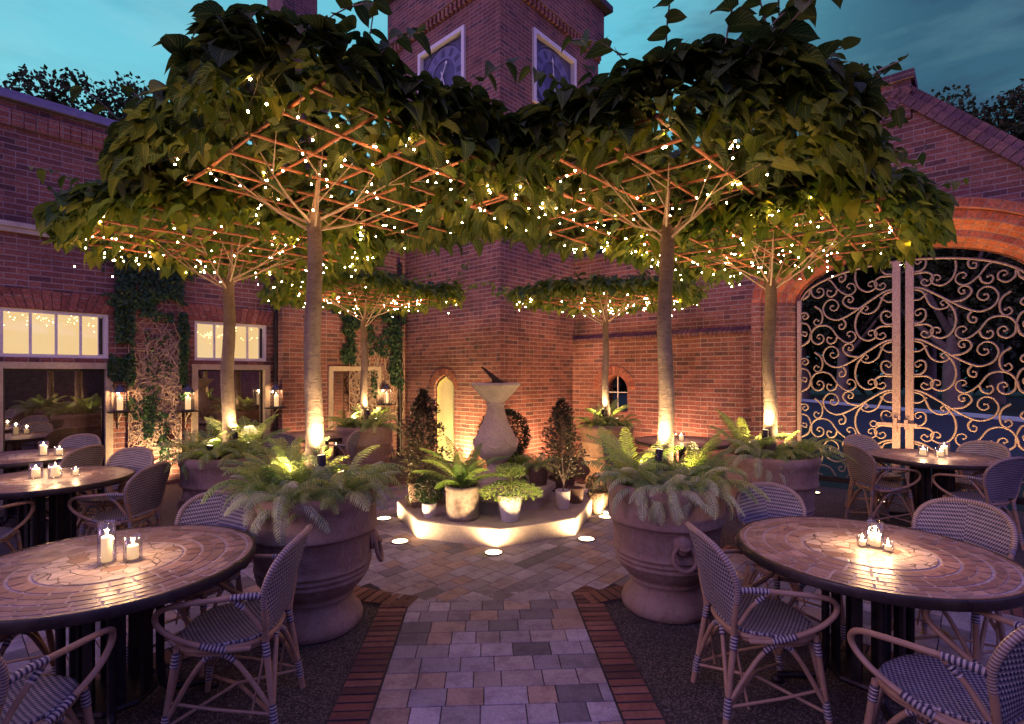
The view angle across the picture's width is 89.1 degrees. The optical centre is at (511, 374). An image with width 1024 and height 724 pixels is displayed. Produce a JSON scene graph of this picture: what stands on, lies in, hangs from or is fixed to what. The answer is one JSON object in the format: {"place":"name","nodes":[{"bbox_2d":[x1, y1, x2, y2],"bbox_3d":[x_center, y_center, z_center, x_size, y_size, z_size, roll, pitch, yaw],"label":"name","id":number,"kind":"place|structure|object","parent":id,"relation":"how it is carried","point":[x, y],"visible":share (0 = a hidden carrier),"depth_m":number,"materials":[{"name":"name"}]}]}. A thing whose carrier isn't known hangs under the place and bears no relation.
{"place":"outdoors","nodes":[
{"label":"outdoors","id":0,"kind":"place"},
{"bbox_2d":[0,562,260,675],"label":"side path","id":1,"kind":"structure","parent":0,"point":[16,649],"depth_m":3.24,"materials":[{"name":"stone"}]},
{"bbox_2d":[357,480,630,603],"bbox_3d":[-0.167,1.637,6.006,4.637,0.007,4.612,0,0,0],"label":"paved circle","id":2,"kind":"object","parent":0,"point":[533,554],"visible":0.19,"depth_m":4.45,"materials":[{"name":"stone"}]},
{"bbox_2d":[397,472,591,547],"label":"sundial plinth","id":3,"kind":"structure","parent":2,"relation":"on","point":[543,518],"depth_m":5.20,"materials":[{"name":"stone"}]},
{"bbox_2d":[408,479,432,506],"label":"plant pot","id":4,"kind":"object","parent":3,"relation":"on","point":[417,504],"visible":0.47,"depth_m":5.67,"materials":[{"name":"ceramic"}]},
{"bbox_2d":[391,387,451,483],"bbox_3d":[-1.003,0.686,5.830,0.676,1.095,0.663,0,0,0],"label":"conical shrub","id":5,"kind":"object","parent":4,"relation":"in","point":[417,417],"visible":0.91,"depth_m":5.79,"materials":[{"name":"green plant"}]},
{"bbox_2d":[422,502,436,517],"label":"plant pot","id":6,"kind":"object","parent":3,"relation":"on","point":[429,510],"visible":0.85,"depth_m":5.24,"materials":[{"name":"white ceramic"}]},
{"bbox_2d":[412,473,445,504],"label":"topiary","id":7,"kind":"object","parent":6,"relation":"in","point":[425,500],"visible":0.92,"depth_m":5.24,"materials":[{"name":"green plant"}]},
{"bbox_2d":[445,482,479,521],"bbox_3d":[-0.500,1.282,5.260,0.360,0.335,0.360,0,0,0],"label":"plant pot","id":8,"kind":"object","parent":3,"relation":"on","point":[462,504],"visible":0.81,"depth_m":5.12,"materials":[{"name":"ceramic"}]},
{"bbox_2d":[411,436,509,488],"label":"fern","id":9,"kind":"object","parent":8,"relation":"in","point":[465,475],"visible":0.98,"depth_m":5.22,"materials":[{"name":"plant"}]},
{"bbox_2d":[471,366,519,485],"bbox_3d":[-0.190,0.578,6.020,0.570,1.345,0.570,0,0,0],"label":"sundial","id":10,"kind":"object","parent":3,"relation":"on","point":[495,436],"visible":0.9,"depth_m":5.87,"materials":[{"name":"stone"}]},
{"bbox_2d":[487,459,521,471],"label":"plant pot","id":11,"kind":"object","parent":3,"relation":"on","point":[507,461],"visible":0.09,"depth_m":7.42,"materials":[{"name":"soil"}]},
{"bbox_2d":[476,408,531,460],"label":"box bush","id":12,"kind":"object","parent":11,"relation":"in","point":[524,438],"visible":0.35,"depth_m":7.49,"materials":[{"name":"green plant"}]},
{"bbox_2d":[498,492,521,522],"bbox_3d":[-0.020,1.320,5.170,0.244,0.260,0.244,0,0,0],"label":"plant pot","id":13,"kind":"object","parent":3,"relation":"on","point":[510,513],"visible":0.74,"depth_m":5.08,"materials":[{"name":"white ceramic"}]},
{"bbox_2d":[478,461,542,503],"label":"spreading plant","id":14,"kind":"object","parent":13,"relation":"in","point":[516,482],"visible":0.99,"depth_m":5.09,"materials":[{"name":"green plant"}]},
{"bbox_2d":[555,488,570,509],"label":"plant pot","id":15,"kind":"object","parent":3,"relation":"on","point":[562,499],"visible":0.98,"depth_m":5.56,"materials":[{"name":"white ceramic"}]},
{"bbox_2d":[548,475,574,491],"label":"plant","id":16,"kind":"object","parent":2,"relation":"on","point":[569,482],"visible":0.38,"depth_m":6.41,"materials":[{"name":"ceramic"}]},
{"bbox_2d":[536,396,589,490],"bbox_3d":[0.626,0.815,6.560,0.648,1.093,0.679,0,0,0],"label":"tall shrub","id":17,"kind":"object","parent":16,"relation":"in","point":[561,402],"visible":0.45,"depth_m":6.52,"materials":[{"name":"green plant"}]},
{"bbox_2d":[370,583,622,723],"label":"path","id":18,"kind":"structure","parent":0,"point":[427,694],"depth_m":2.91,"materials":[{"name":"stone"}]},
{"bbox_2d":[325,604,667,723],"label":"path bed","id":19,"kind":"object","parent":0,"point":[389,660],"visible":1,"depth_m":2.85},
{"bbox_2d":[327,582,665,723],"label":"brick border","id":20,"kind":"object","parent":19,"relation":"on","point":[364,665],"visible":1,"depth_m":2.90,"materials":[{"name":"brick"}]},
{"bbox_2d":[0,455,1023,723],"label":"gravel courtyard","id":21,"kind":"structure","parent":0,"point":[662,653],"depth_m":2.83,"materials":[{"name":"gravel"}]},
{"bbox_2d":[0,501,34,552],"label":"rattan armchair","id":22,"kind":"object","parent":21,"relation":"on","point":[7,534],"visible":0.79,"depth_m":3.99,"materials":[{"name":"wicker"}]},
{"bbox_2d":[0,630,54,674],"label":"rattan armchair","id":23,"kind":"object","parent":21,"relation":"on","point":[35,638],"visible":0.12,"depth_m":2.67,"materials":[{"name":"wicker"}]},
{"bbox_2d":[0,448,76,526],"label":"round table","id":24,"kind":"object","parent":21,"relation":"on","point":[11,461],"visible":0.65,"depth_m":5.59,"materials":[{"name":"stone"}]},
{"bbox_2d":[0,626,116,723],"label":"rattan armchair","id":25,"kind":"object","parent":21,"relation":"on","point":[35,697],"visible":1,"depth_m":1.90,"materials":[{"name":"wicker"}]},
{"bbox_2d":[22,444,104,522],"bbox_3d":[-4.792,1.204,5.614,0.588,0.897,0.606,0,0,6],"label":"rattan armchair","id":26,"kind":"object","parent":21,"relation":"on","point":[91,455],"visible":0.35,"depth_m":5.56,"materials":[{"name":"wicker"}]},
{"bbox_2d":[0,466,135,550],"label":"round table","id":27,"kind":"object","parent":21,"relation":"on","point":[60,491],"visible":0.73,"depth_m":4.43,"materials":[{"name":"stone"}]},
{"bbox_2d":[46,433,100,504],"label":"rattan armchair","id":28,"kind":"object","parent":21,"relation":"on","point":[78,440],"visible":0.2,"depth_m":6.61,"materials":[{"name":"wicker"}]},
{"bbox_2d":[77,447,153,533],"bbox_3d":[-3.927,1.204,5.158,0.606,0.897,0.588,0,0,3],"label":"rattan armchair","id":29,"kind":"object","parent":21,"relation":"on","point":[137,459],"visible":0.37,"depth_m":5.34,"materials":[{"name":"wicker"}]},
{"bbox_2d":[67,461,170,535],"bbox_3d":[-3.302,1.204,4.469,0.588,0.897,0.606,0,0,1],"label":"rattan armchair","id":30,"kind":"object","parent":21,"relation":"on","point":[142,495],"visible":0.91,"depth_m":4.36,"materials":[{"name":"wicker"}]},
{"bbox_2d":[0,524,255,723],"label":"round table","id":31,"kind":"object","parent":21,"relation":"on","point":[59,586],"visible":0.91,"depth_m":2.40,"materials":[{"name":"tile"}]},
{"bbox_2d":[126,490,247,677],"bbox_3d":[-1.898,1.204,3.128,0.606,0.897,0.588,0,0,2],"label":"rattan armchair","id":32,"kind":"object","parent":21,"relation":"on","point":[192,510],"visible":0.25,"depth_m":3.33,"materials":[{"name":"wicker"}]},
{"bbox_2d":[176,448,277,514],"bbox_3d":[-2.691,1.200,4.951,0.839,0.900,0.898,0,0,33],"label":"terracotta pot","id":33,"kind":"object","parent":21,"relation":"on","point":[207,476],"visible":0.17,"depth_m":4.57,"materials":[{"name":"ceramic"}]},
{"bbox_2d":[152,430,220,478],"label":"fern","id":34,"kind":"object","parent":33,"relation":"in","point":[187,435],"visible":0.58,"depth_m":4.77,"materials":[{"name":"green plant"}]},
{"bbox_2d":[28,166,388,458],"bbox_3d":[-2.690,-0.465,4.975,2.751,2.570,2.859,0,0,45],"label":"pleached tree","id":35,"kind":"object","parent":33,"relation":"in","point":[65,220],"visible":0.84,"depth_m":4.63,"materials":[{"name":"green plant"}]},
{"bbox_2d":[72,203,373,300],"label":"string lights","id":36,"kind":"object","parent":35,"relation":"hanging from","point":[211,250],"visible":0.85,"depth_m":4.83},
{"bbox_2d":[173,428,244,469],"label":"fern","id":37,"kind":"object","parent":33,"relation":"in","point":[201,454],"visible":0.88,"depth_m":4.63,"materials":[{"name":"green plant"}]},
{"bbox_2d":[207,439,282,468],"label":"fern","id":38,"kind":"object","parent":33,"relation":"in","point":[242,449],"visible":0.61,"depth_m":4.74,"materials":[{"name":"green plant"}]},
{"bbox_2d":[203,414,291,446],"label":"fern","id":39,"kind":"object","parent":33,"relation":"in","point":[256,432],"visible":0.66,"depth_m":5.05,"materials":[{"name":"green plant"}]},
{"bbox_2d":[151,524,312,723],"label":"rattan armchair","id":40,"kind":"object","parent":21,"relation":"on","point":[211,636],"visible":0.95,"depth_m":2.38,"materials":[{"name":"wicker"}]},
{"bbox_2d":[243,482,383,645],"bbox_3d":[-1.310,1.200,3.451,0.898,0.900,0.839,0,0,-8],"label":"terracotta pot","id":41,"kind":"object","parent":21,"relation":"on","point":[333,567],"visible":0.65,"depth_m":3.17,"materials":[{"name":"ceramic"}]},
{"bbox_2d":[200,466,307,519],"bbox_3d":[-1.585,0.719,3.319,0.727,0.351,0.699,0,0,-36],"label":"fern","id":42,"kind":"object","parent":41,"relation":"in","point":[264,486],"visible":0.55,"depth_m":3.19,"materials":[{"name":"green plant"}]},
{"bbox_2d":[224,477,329,545],"bbox_3d":[-1.352,0.795,3.143,0.549,0.371,0.667,0,0,39],"label":"fern","id":43,"kind":"object","parent":41,"relation":"in","point":[257,496],"visible":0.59,"depth_m":2.99,"materials":[{"name":"plant"}]},
{"bbox_2d":[226,435,333,483],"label":"fern","id":44,"kind":"object","parent":41,"relation":"in","point":[264,474],"visible":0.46,"depth_m":3.50,"materials":[{"name":"green plant"}]},
{"bbox_2d":[246,437,349,486],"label":"fern","id":45,"kind":"object","parent":41,"relation":"in","point":[297,476],"visible":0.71,"depth_m":3.31,"materials":[{"name":"green plant"}]},
{"bbox_2d":[260,448,361,517],"bbox_3d":[-1.260,0.688,3.227,0.648,0.297,0.528,-10,10,-22],"label":"fern","id":46,"kind":"object","parent":41,"relation":"in","point":[302,495],"visible":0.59,"depth_m":3.13,"materials":[{"name":"green plant"}]},
{"bbox_2d":[70,0,580,483],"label":"pleached tree","id":47,"kind":"object","parent":41,"relation":"in","point":[229,50],"visible":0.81,"depth_m":3.00,"materials":[{"name":"green plant"}]},
{"bbox_2d":[148,76,546,259],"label":"string lights","id":48,"kind":"object","parent":47,"relation":"hanging from","point":[250,79],"visible":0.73,"depth_m":3.26},
{"bbox_2d":[286,445,406,523],"bbox_3d":[-1.030,0.704,3.265,0.734,0.385,0.790,-1,11,40],"label":"fern","id":49,"kind":"object","parent":41,"relation":"in","point":[347,475],"visible":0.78,"depth_m":3.22,"materials":[{"name":"green plant"}]},
{"bbox_2d":[341,461,398,510],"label":"fern","id":50,"kind":"object","parent":41,"relation":"in","point":[379,499],"visible":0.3,"depth_m":3.36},
{"bbox_2d":[334,423,394,484],"bbox_3d":[-2.180,1.200,7.701,0.898,0.900,0.839,0,0,0],"label":"terracotta pot","id":51,"kind":"object","parent":21,"relation":"on","point":[382,438],"visible":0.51,"depth_m":7.40,"materials":[{"name":"ceramic"}]},
{"bbox_2d":[257,261,494,419],"bbox_3d":[-2.185,-0.417,7.752,2.809,2.474,2.793,0,0,-44],"label":"pleached tree","id":52,"kind":"object","parent":51,"relation":"in","point":[395,286],"visible":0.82,"depth_m":7.47,"materials":[{"name":"green plant"}]},
{"bbox_2d":[386,0,612,467],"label":"clock tower","id":53,"kind":"structure","parent":21,"relation":"on","point":[451,351],"depth_m":9.66,"materials":[{"name":"red brick"}]},
{"bbox_2d":[437,376,453,460],"bbox_3d":[-1.246,0.827,9.926,0.580,1.645,0.050,0,0,42],"label":"door","id":54,"kind":"structure","parent":53,"relation":"in","point":[445,388],"depth_m":9.99,"materials":[{"name":"beige paint"}]},
{"bbox_2d":[577,422,635,486],"bbox_3d":[1.430,1.200,7.901,0.898,0.900,0.839,0,0,0],"label":"terracotta pot","id":55,"kind":"object","parent":21,"relation":"on","point":[592,450],"visible":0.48,"depth_m":7.63,"materials":[{"name":"ceramic"}]},
{"bbox_2d":[491,268,717,424],"bbox_3d":[1.378,-0.417,7.895,2.793,2.474,2.809,0,0,-44],"label":"pleached tree","id":56,"kind":"object","parent":55,"relation":"in","point":[690,294],"visible":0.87,"depth_m":7.54,"materials":[{"name":"green plant"}]},
{"bbox_2d":[606,474,728,624],"bbox_3d":[1.101,1.200,3.720,0.839,0.900,0.898,0,0,0],"label":"terracotta pot","id":57,"kind":"object","parent":21,"relation":"on","point":[658,561],"visible":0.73,"depth_m":3.43,"materials":[{"name":"ceramic"}]},
{"bbox_2d":[593,458,664,496],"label":"fern","id":58,"kind":"object","parent":57,"relation":"on","point":[600,478],"visible":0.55,"depth_m":3.52,"materials":[{"name":"green plant"}]},
{"bbox_2d":[582,426,683,479],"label":"fern","id":59,"kind":"object","parent":57,"relation":"in","point":[609,444],"visible":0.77,"depth_m":3.68,"materials":[{"name":"green plant"}]},
{"bbox_2d":[595,467,683,525],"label":"fern","id":60,"kind":"object","parent":57,"relation":"in","point":[631,480],"visible":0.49,"depth_m":3.41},
{"bbox_2d":[399,0,908,483],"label":"pleached tree","id":61,"kind":"object","parent":57,"relation":"in","point":[765,86],"visible":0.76,"depth_m":2.93,"materials":[{"name":"green plant"}]},
{"bbox_2d":[456,104,810,252],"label":"string lights","id":62,"kind":"object","parent":61,"relation":"hanging from","point":[732,145],"visible":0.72,"depth_m":3.54},
{"bbox_2d":[629,474,712,525],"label":"fern","id":63,"kind":"object","parent":57,"relation":"in","point":[669,489],"visible":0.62,"depth_m":3.28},
{"bbox_2d":[639,428,732,479],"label":"fern","id":64,"kind":"object","parent":57,"relation":"in","point":[707,447],"visible":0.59,"depth_m":3.58,"materials":[{"name":"green plant"}]},
{"bbox_2d":[660,467,744,519],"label":"fern","id":65,"kind":"object","parent":57,"relation":"in","point":[707,487],"visible":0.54,"depth_m":3.32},
{"bbox_2d":[672,448,770,503],"bbox_3d":[1.378,0.731,3.647,0.707,0.328,0.732,0,5,2],"label":"fern","id":66,"kind":"object","parent":57,"relation":"in","point":[714,477],"visible":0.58,"depth_m":3.51,"materials":[{"name":"green plant"}]},
{"bbox_2d":[635,435,730,461],"bbox_3d":[2.300,1.274,7.050,1.236,0.752,1.236,0,0,-11],"label":"round table","id":67,"kind":"object","parent":21,"relation":"on","point":[650,441],"visible":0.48,"depth_m":6.92,"materials":[{"name":"tile"}]},
{"bbox_2d":[685,522,839,723],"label":"rattan armchair","id":68,"kind":"object","parent":21,"relation":"on","point":[765,622],"visible":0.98,"depth_m":2.44,"materials":[{"name":"wicker"}]},
{"bbox_2d":[723,448,821,544],"bbox_3d":[2.461,1.200,4.950,0.839,0.900,0.898,0,0,10],"label":"terracotta pot","id":69,"kind":"object","parent":21,"relation":"on","point":[802,480],"visible":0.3,"depth_m":4.61,"materials":[{"name":"ceramic"}]},
{"bbox_2d":[710,409,790,453],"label":"fern","id":70,"kind":"object","parent":69,"relation":"on","point":[736,432],"visible":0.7,"depth_m":4.97,"materials":[{"name":"green plant"}]},
{"bbox_2d":[725,439,785,485],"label":"fern","id":71,"kind":"object","parent":69,"relation":"in","point":[750,450],"visible":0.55,"depth_m":4.71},
{"bbox_2d":[585,136,968,451],"bbox_3d":[2.435,-0.465,4.950,2.859,2.570,2.751,0,0,45],"label":"pleached tree","id":72,"kind":"object","parent":69,"relation":"in","point":[918,205],"visible":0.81,"depth_m":4.51,"materials":[{"name":"green plant"}]},
{"bbox_2d":[625,201,902,286],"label":"string lights","id":73,"kind":"object","parent":72,"relation":"hanging from","point":[825,258],"visible":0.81,"depth_m":4.80},
{"bbox_2d":[775,436,857,471],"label":"fern","id":74,"kind":"object","parent":69,"relation":"in","point":[809,447],"visible":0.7,"depth_m":4.71,"materials":[{"name":"green plant"}]},
{"bbox_2d":[734,482,845,646],"bbox_3d":[1.776,1.204,3.378,0.606,0.897,0.588,0,0,-3],"label":"rattan armchair","id":75,"kind":"object","parent":21,"relation":"on","point":[785,501],"visible":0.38,"depth_m":3.57,"materials":[{"name":"wicker"}]},
{"bbox_2d":[843,434,910,517],"bbox_3d":[4.391,1.204,6.307,0.606,0.897,0.588,0,0,-9],"label":"rattan armchair","id":76,"kind":"object","parent":21,"relation":"on","point":[865,442],"visible":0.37,"depth_m":6.46,"materials":[{"name":"wicker"}]},
{"bbox_2d":[736,516,1023,721],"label":"round table","id":77,"kind":"object","parent":21,"relation":"on","point":[920,569],"visible":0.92,"depth_m":2.56,"materials":[{"name":"tile"}]},
{"bbox_2d":[842,443,921,522],"bbox_3d":[3.962,1.204,5.661,0.588,0.897,0.606,0,0,1],"label":"rattan armchair","id":78,"kind":"object","parent":21,"relation":"on","point":[863,473],"visible":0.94,"depth_m":5.55,"materials":[{"name":"wicker"}]},
{"bbox_2d":[866,448,1000,526],"bbox_3d":[4.600,1.274,5.700,1.236,0.752,1.236,0,0,27],"label":"round table","id":79,"kind":"object","parent":21,"relation":"on","point":[951,463],"visible":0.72,"depth_m":5.59,"materials":[{"name":"stone"}]},
{"bbox_2d":[847,609,1023,723],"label":"rattan armchair","id":80,"kind":"object","parent":21,"relation":"on","point":[931,686],"visible":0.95,"depth_m":1.92,"materials":[{"name":"wicker"}]},
{"bbox_2d":[932,457,1023,549],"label":"rattan armchair","id":81,"kind":"object","parent":21,"relation":"on","point":[1001,479],"visible":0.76,"depth_m":4.87,"materials":[{"name":"wicker"}]},
{"bbox_2d":[955,440,1011,510],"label":"rattan armchair","id":82,"kind":"object","parent":21,"relation":"on","point":[990,449],"visible":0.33,"depth_m":5.90,"materials":[{"name":"wicker"}]},
{"bbox_2d":[0,0,1023,378],"label":"sky","id":83,"kind":"structure","parent":0,"point":[979,44],"materials":[{"name":"blue"}]},
{"bbox_2d":[353,479,723,612],"bbox_3d":[-0.190,1.645,6.020,4.900,0.001,4.900,0,0,0],"label":"disc bed","id":84,"kind":"object","parent":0,"point":[370,586],"visible":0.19,"depth_m":4.01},
{"bbox_2d":[353,478,721,607],"bbox_3d":[-0.190,1.635,6.050,4.868,0.006,4.808,0,0,0],"label":"brick border","id":85,"kind":"object","parent":84,"relation":"on","point":[413,598],"visible":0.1,"depth_m":3.84,"materials":[{"name":"brick"}]},
{"bbox_2d":[613,391,1023,456],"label":"road","id":86,"kind":"structure","parent":0,"point":[944,425],"depth_m":16.99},
{"bbox_2d":[613,380,1023,511],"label":"ground","id":87,"kind":"structure","parent":0,"point":[1016,407],"depth_m":25.62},
{"bbox_2d":[0,63,80,108],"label":"tree","id":88,"kind":"object","parent":87,"relation":"on","point":[28,83],"visible":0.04,"depth_m":17.31,"materials":[{"name":"green plant"}]},
{"bbox_2d":[33,67,148,120],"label":"tree","id":89,"kind":"object","parent":87,"relation":"on","point":[121,101],"visible":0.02,"depth_m":17.24,"materials":[{"name":"green plant"}]},
{"bbox_2d":[0,87,404,505],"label":"brick building","id":90,"kind":"structure","parent":87,"relation":"on","point":[58,345],"depth_m":7.16,"materials":[{"name":"brick"}]},
{"bbox_2d":[0,307,107,358],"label":"window","id":91,"kind":"structure","parent":90,"relation":"in","point":[23,332],"depth_m":6.89,"materials":[{"name":"glass"}]},
{"bbox_2d":[101,253,194,464],"bbox_3d":[-5.266,-0.095,7.581,0.196,3.368,1.158,0,0,42],"label":"climbing ivy","id":92,"kind":"object","parent":90,"relation":"attached to","point":[127,370],"visible":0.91,"depth_m":7.60,"materials":[{"name":"green plant"}]},
{"bbox_2d":[195,320,265,361],"bbox_3d":[-4.607,-0.530,8.523,0.799,0.620,0.874,0,0,0],"label":"window","id":93,"kind":"structure","parent":90,"relation":"in","point":[250,339],"depth_m":8.58,"materials":[{"name":"glass"}]},
{"bbox_2d":[267,0,327,169],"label":"chimney","id":94,"kind":"object","parent":90,"relation":"on","point":[303,7],"visible":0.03,"depth_m":13.86,"materials":[{"name":"red brick"}]},
{"bbox_2d":[331,274,408,423],"bbox_3d":[-2.708,-0.191,10.018,0.224,3.541,1.726,0,0,41],"label":"climbing ivy","id":95,"kind":"object","parent":90,"relation":"attached to","point":[350,333],"visible":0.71,"depth_m":10.15,"materials":[{"name":"green plant"}]},
{"bbox_2d":[572,68,1023,475],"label":"garden wall","id":96,"kind":"structure","parent":87,"relation":"on","point":[717,339],"depth_m":8.15,"materials":[{"name":"red brick"}]},
{"bbox_2d":[797,260,916,483],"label":"iron gate","id":97,"kind":"structure","parent":96,"relation":"attached to","point":[896,424],"depth_m":7.54,"materials":[{"name":"metal"}]},
{"bbox_2d":[905,257,1023,504],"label":"iron gate","id":98,"kind":"structure","parent":96,"relation":"attached to","point":[910,340],"depth_m":6.82,"materials":[{"name":"metal"}]},
{"bbox_2d":[613,314,1023,395],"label":"woods","id":99,"kind":"object","parent":87,"relation":"on","point":[865,372],"visible":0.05,"depth_m":39.84,"materials":[{"name":"plant"}]},
{"bbox_2d":[802,271,873,398],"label":"tree","id":100,"kind":"object","parent":87,"relation":"on","point":[806,394],"visible":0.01,"depth_m":36.13,"materials":[{"name":"green plant"}]},
{"bbox_2d":[800,255,923,401],"bbox_3d":[19.876,-4.927,31.030,7.958,13.433,7.780,0,0,-28],"label":"tree","id":101,"kind":"object","parent":87,"relation":"on","point":[839,313],"visible":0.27,"depth_m":30.38,"materials":[{"name":"green plant"}]},
{"bbox_2d":[821,259,938,400],"bbox_3d":[23.673,-5.828,32.315,7.872,15.246,7.685,0,0,-12],"label":"tree","id":102,"kind":"object","parent":87,"relation":"on","point":[887,356],"visible":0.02,"depth_m":32.18,"materials":[{"name":"green plant"}]},
{"bbox_2d":[802,399,1023,421],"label":"kerb","id":103,"kind":"structure","parent":87,"relation":"on","point":[1012,418],"depth_m":22.22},
{"bbox_2d":[867,271,976,397],"bbox_3d":[30.246,-6.451,38.783,8.325,16.517,8.528,0,0,34],"label":"tree","id":104,"kind":"object","parent":87,"relation":"on","point":[931,371],"visible":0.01,"depth_m":37.61,"materials":[{"name":"green plant"}]},
{"bbox_2d":[877,84,1023,410],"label":"tree","id":105,"kind":"object","parent":87,"relation":"on","point":[944,268],"visible":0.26,"depth_m":23.56,"materials":[{"name":"green plant"}]},
{"bbox_2d":[927,252,1021,403],"bbox_3d":[27.820,-4.927,29.788,7.780,13.433,7.958,0,0,19],"label":"tree","id":106,"kind":"object","parent":87,"relation":"on","point":[994,379],"visible":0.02,"depth_m":29.81,"materials":[{"name":"green plant"}]},
{"bbox_2d":[958,78,1023,332],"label":"tree","id":107,"kind":"object","parent":87,"relation":"on","point":[1013,107],"visible":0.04,"depth_m":23.10,"materials":[{"name":"green plant"}]},
{"bbox_2d":[726,554,1023,666],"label":"side path","id":108,"kind":"structure","parent":0,"point":[962,621],"depth_m":3.47,"materials":[{"name":"stone"}]},
{"bbox_2d":[891,497,1018,662],"bbox_3d":[2.530,1.204,3.010,0.588,0.897,0.606,0,0,-31],"label":"rattan armchair","id":109,"kind":"object","parent":108,"relation":"on","point":[985,525],"visible":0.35,"depth_m":3.05,"materials":[{"name":"wicker"}]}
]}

